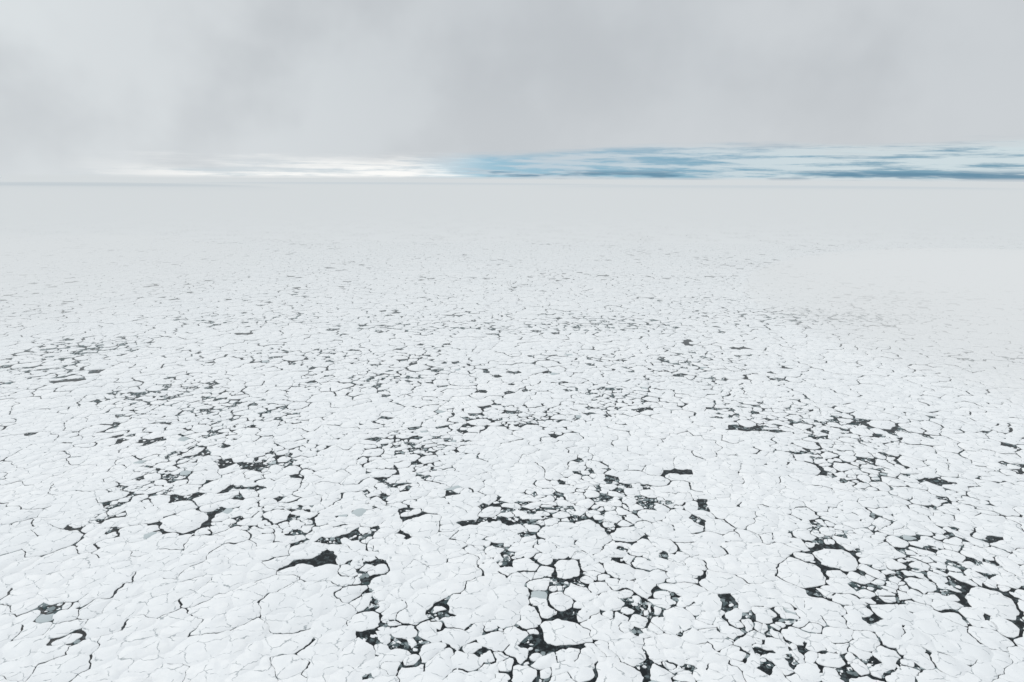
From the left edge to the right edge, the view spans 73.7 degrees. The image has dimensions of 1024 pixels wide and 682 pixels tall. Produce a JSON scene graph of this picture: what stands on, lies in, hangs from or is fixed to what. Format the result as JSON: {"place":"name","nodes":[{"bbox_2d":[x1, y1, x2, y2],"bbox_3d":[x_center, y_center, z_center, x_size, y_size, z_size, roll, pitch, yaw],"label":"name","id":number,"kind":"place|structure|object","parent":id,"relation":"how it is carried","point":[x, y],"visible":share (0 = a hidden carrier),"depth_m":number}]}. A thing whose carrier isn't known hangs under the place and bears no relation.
{"place":"outdoors","nodes":[
{"label":"outdoors","id":0,"kind":"place"},
{"bbox_2d":[0,177,1023,244],"bbox_3d":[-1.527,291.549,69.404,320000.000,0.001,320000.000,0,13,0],"label":"pack ice","id":1,"kind":"structure","parent":0,"point":[446,210],"depth_m":6471.28},
{"bbox_2d":[0,240,1023,681],"bbox_3d":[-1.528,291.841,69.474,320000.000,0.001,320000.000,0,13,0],"label":"sea water","id":2,"kind":"structure","parent":0,"point":[326,556],"depth_m":647.64},
{"bbox_2d":[0,239,1023,681],"bbox_3d":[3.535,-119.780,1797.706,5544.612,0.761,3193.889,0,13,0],"label":"ice floes","id":3,"kind":"object","parent":2,"relation":"on","point":[238,581],"visible":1,"depth_m":750.78},
{"bbox_2d":[0,0,1023,182],"label":"sky","id":4,"kind":"structure","parent":0,"point":[640,90]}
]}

